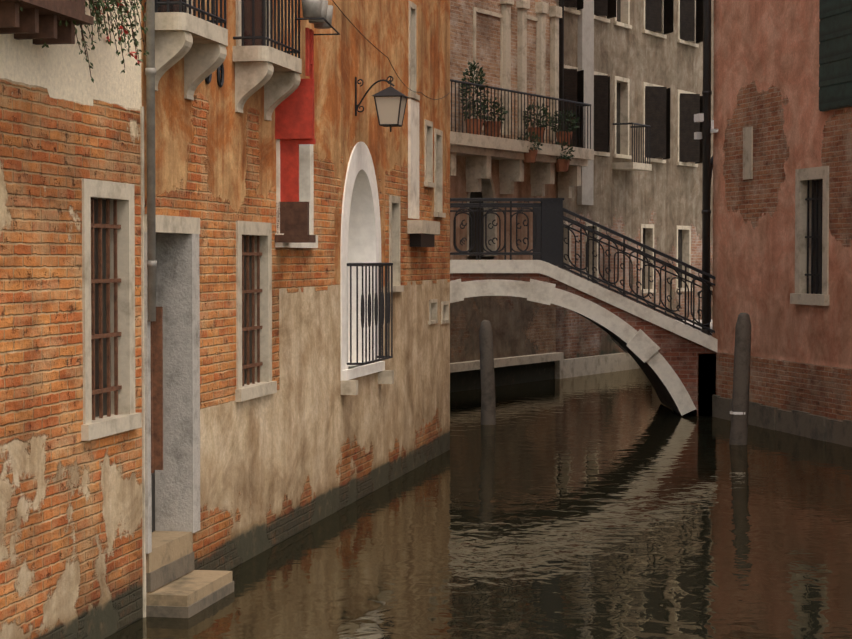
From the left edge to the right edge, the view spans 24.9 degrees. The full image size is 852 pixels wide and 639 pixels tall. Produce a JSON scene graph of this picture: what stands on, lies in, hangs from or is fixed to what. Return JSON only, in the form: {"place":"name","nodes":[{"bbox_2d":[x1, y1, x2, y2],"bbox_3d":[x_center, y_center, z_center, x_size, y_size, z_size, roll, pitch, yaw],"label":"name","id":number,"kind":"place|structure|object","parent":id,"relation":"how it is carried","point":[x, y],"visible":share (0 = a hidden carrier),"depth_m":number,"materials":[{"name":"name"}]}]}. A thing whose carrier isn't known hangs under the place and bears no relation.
{"place":"outdoors","nodes":[
{"label":"outdoors","id":0,"kind":"place"},
{"bbox_2d":[0,0,449,638],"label":"wall","id":1,"kind":"structure","parent":0,"point":[308,444],"depth_m":13.49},
{"bbox_2d":[0,0,93,44],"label":"balcony","id":2,"kind":"structure","parent":1,"relation":"attached to","point":[36,21],"depth_m":10.02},
{"bbox_2d":[18,0,148,82],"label":"hanging plant","id":3,"kind":"object","parent":2,"relation":"in","point":[111,2],"depth_m":10.98,"materials":[{"name":"green plant"}]},
{"bbox_2d":[145,0,156,320],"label":"drainpipe","id":4,"kind":"object","parent":1,"relation":"attached to","point":[150,71],"visible":0.94,"depth_m":12.03,"materials":[{"name":"metal"}]},
{"bbox_2d":[144,232,199,553],"bbox_3d":[-1.775,0.444,12.624,0.270,2.020,1.080,0,2,11],"label":"door frame","id":5,"kind":"object","parent":1,"relation":"attached to","point":[177,492],"visible":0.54,"depth_m":12.99,"materials":[{"name":"stone"}]},
{"bbox_2d":[91,198,262,472],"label":"window bars","id":6,"kind":"object","parent":1,"relation":"attached to","point":[157,394],"visible":0.69,"depth_m":12.12,"materials":[{"name":"metal"}]},
{"bbox_2d":[146,531,231,606],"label":"steps","id":7,"kind":"structure","parent":1,"relation":"attached to","point":[189,588],"depth_m":12.51,"materials":[{"name":"stone"}]},
{"bbox_2d":[146,552,233,617],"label":"step risers","id":8,"kind":"object","parent":7,"relation":"on","point":[168,573],"visible":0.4,"depth_m":12.36,"materials":[{"name":"stone"}]},
{"bbox_2d":[157,0,265,45],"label":"balcony door","id":9,"kind":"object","parent":1,"relation":"attached to","point":[258,12],"depth_m":14.38,"materials":[{"name":"glass"}]},
{"bbox_2d":[275,28,315,201],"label":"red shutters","id":10,"kind":"object","parent":1,"relation":"attached to","point":[294,119],"visible":0.9,"depth_m":15.07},
{"bbox_2d":[275,99,418,247],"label":"window frames","id":11,"kind":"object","parent":1,"relation":"attached to","point":[306,174],"visible":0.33,"depth_m":16.14,"materials":[{"name":"white stone"}]},
{"bbox_2d":[275,202,315,242],"bbox_3d":[-1.029,-0.766,15.163,0.280,0.320,0.200,0,2,11],"label":"shutter box","id":12,"kind":"object","parent":11,"relation":"on","point":[294,222],"visible":0.93,"depth_m":15.11,"materials":[{"name":"brown wood"}]},
{"bbox_2d":[340,142,384,380],"bbox_3d":[-0.732,-0.573,18.107,0.350,2.190,1.660,0,2,11],"label":"arch surround","id":13,"kind":"object","parent":1,"relation":"attached to","point":[360,231],"visible":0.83,"depth_m":18.59,"materials":[{"name":"white stone"}]},
{"bbox_2d":[104,368,851,638],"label":"water","id":14,"kind":"structure","parent":0,"point":[625,504],"depth_m":15.36,"materials":[{"name":"brown liquid"}]},
{"bbox_2d":[81,0,449,617],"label":"stone","id":15,"kind":"object","parent":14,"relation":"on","point":[199,45],"depth_m":13.92,"materials":[{"name":"beige stone"}]},
{"bbox_2d":[301,0,332,28],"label":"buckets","id":16,"kind":"object","parent":15,"relation":"on","point":[316,8],"visible":0.9,"depth_m":14.85,"materials":[{"name":"metal"}]},
{"bbox_2d":[375,97,405,124],"bbox_3d":[-0.325,-1.917,17.722,0.250,0.260,0.250,0,2,11],"label":"lantern glass","id":17,"kind":"object","parent":15,"relation":"on","point":[388,109],"visible":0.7,"depth_m":17.62,"materials":[{"name":"beige glass"}]},
{"bbox_2d":[467,256,493,259],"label":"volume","id":18,"kind":"structure","parent":14,"relation":"in","point":[482,257],"depth_m":34.39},
{"bbox_2d":[479,320,495,424],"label":"pole","id":19,"kind":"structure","parent":14,"relation":"in","point":[488,412],"depth_m":26.16,"materials":[{"name":"wood"}]},
{"bbox_2d":[450,0,555,392],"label":"brick building wall","id":20,"kind":"structure","parent":14,"relation":"in","point":[521,326],"depth_m":33.98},
{"bbox_2d":[450,0,593,197],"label":"whitestone","id":21,"kind":"object","parent":20,"relation":"attached to","point":[479,152],"visible":0.83,"depth_m":34.58,"materials":[{"name":"beige stone"}]},
{"bbox_2d":[465,119,572,171],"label":"flower pots","id":22,"kind":"object","parent":21,"relation":"on","point":[561,165],"visible":0.56,"depth_m":33.88,"materials":[{"name":"ceramic"}]},
{"bbox_2d":[460,60,579,160],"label":"plants","id":23,"kind":"object","parent":22,"relation":"in","point":[472,69],"visible":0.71,"depth_m":33.05,"materials":[{"name":"green plant"}]},
{"bbox_2d":[450,273,715,416],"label":"bridge side wall","id":24,"kind":"structure","parent":14,"relation":"in","point":[692,364],"depth_m":27.53,"materials":[{"name":"brown brick"}]},
{"bbox_2d":[450,279,695,414],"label":"bridge arch","id":25,"kind":"structure","parent":24,"relation":"attached to","point":[642,346],"depth_m":27.50,"materials":[{"name":"beige stone"}]},
{"bbox_2d":[450,260,717,351],"bbox_3d":[1.005,-0.100,28.842,7.500,1.587,2.700,0,2,1],"label":"bridge coping","id":26,"kind":"object","parent":24,"relation":"attached to","point":[593,290],"visible":0.48,"depth_m":27.47,"materials":[{"name":"beige stone"}]},
{"bbox_2d":[450,198,715,335],"bbox_3d":[1.005,-0.671,28.824,7.226,2.214,2.570,0,2,1],"label":"bridge railing","id":27,"kind":"object","parent":26,"relation":"on","point":[549,218],"visible":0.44,"depth_m":27.56,"materials":[{"name":"black metal"}]},
{"bbox_2d":[569,309,681,415],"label":"bridge intrados","id":28,"kind":"object","parent":24,"relation":"attached to","point":[662,393],"visible":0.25,"depth_m":28.82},
{"bbox_2d":[556,0,713,358],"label":"building wall","id":29,"kind":"structure","parent":14,"relation":"in","point":[665,199],"depth_m":39.71,"materials":[{"name":"grey paint"}]},
{"bbox_2d":[559,0,563,130],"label":"pipe","id":30,"kind":"object","parent":29,"relation":"attached to","point":[561,56],"depth_m":36.06,"materials":[{"name":"black metal"}]},
{"bbox_2d":[577,0,593,204],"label":"pilaster","id":31,"kind":"object","parent":29,"relation":"attached to","point":[585,62],"visible":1,"depth_m":37.15,"materials":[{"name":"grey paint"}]},
{"bbox_2d":[564,0,702,163],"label":"shutters","id":32,"kind":"object","parent":29,"relation":"attached to","point":[657,110],"visible":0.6,"depth_m":40.11,"materials":[{"name":"brown wood"}]},
{"bbox_2d":[729,313,750,444],"bbox_3d":[3.802,1.218,23.404,0.292,2.600,0.222,0,2,1],"label":"pole","id":33,"kind":"object","parent":14,"relation":"in","point":[740,395],"visible":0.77,"depth_m":23.31,"materials":[{"name":"brown wood"}]},
{"bbox_2d":[730,411,744,414],"bbox_3d":[3.795,1.133,23.402,0.205,0.030,0.216,0,2,1],"label":"band","id":34,"kind":"object","parent":33,"relation":"attached to","point":[737,413],"visible":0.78,"depth_m":23.31,"materials":[{"name":"white paint"}]},
{"bbox_2d":[712,0,851,420],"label":"pink wall","id":35,"kind":"structure","parent":14,"relation":"in","point":[766,70],"depth_m":25.37,"materials":[{"name":"pink paint"}]},
{"bbox_2d":[694,113,717,138],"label":"boxes","id":36,"kind":"object","parent":35,"relation":"attached to","point":[699,117],"visible":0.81,"depth_m":27.56,"materials":[{"name":"white paint"}]},
{"bbox_2d":[701,0,712,335],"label":"drainpipe","id":37,"kind":"object","parent":35,"relation":"attached to","point":[707,166],"visible":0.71,"depth_m":27.53,"materials":[{"name":"black metal"}]},
{"bbox_2d":[712,395,851,446],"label":"stone base","id":38,"kind":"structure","parent":35,"relation":"attached to","point":[806,424],"depth_m":24.74,"materials":[{"name":"stone"}]},
{"bbox_2d":[743,126,829,305],"bbox_3d":[4.714,-1.399,25.104,0.211,2.375,2.800,0,2,-12],"label":"window frame","id":39,"kind":"object","parent":35,"relation":"attached to","point":[800,295],"depth_m":24.51,"materials":[{"name":"beige stone"}]},
{"bbox_2d":[819,0,851,111],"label":"window shutter","id":40,"kind":"object","parent":35,"relation":"attached to","point":[835,54],"visible":1,"depth_m":23.41,"materials":[{"name":"green wood"}]},
{"bbox_2d":[450,0,698,378],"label":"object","id":41,"kind":"object","parent":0,"point":[582,366],"depth_m":37.43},
{"bbox_2d":[676,320,711,336],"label":"quays","id":42,"kind":"object","parent":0,"point":[697,325],"depth_m":38.36,"materials":[{"name":"stone"}]}
]}

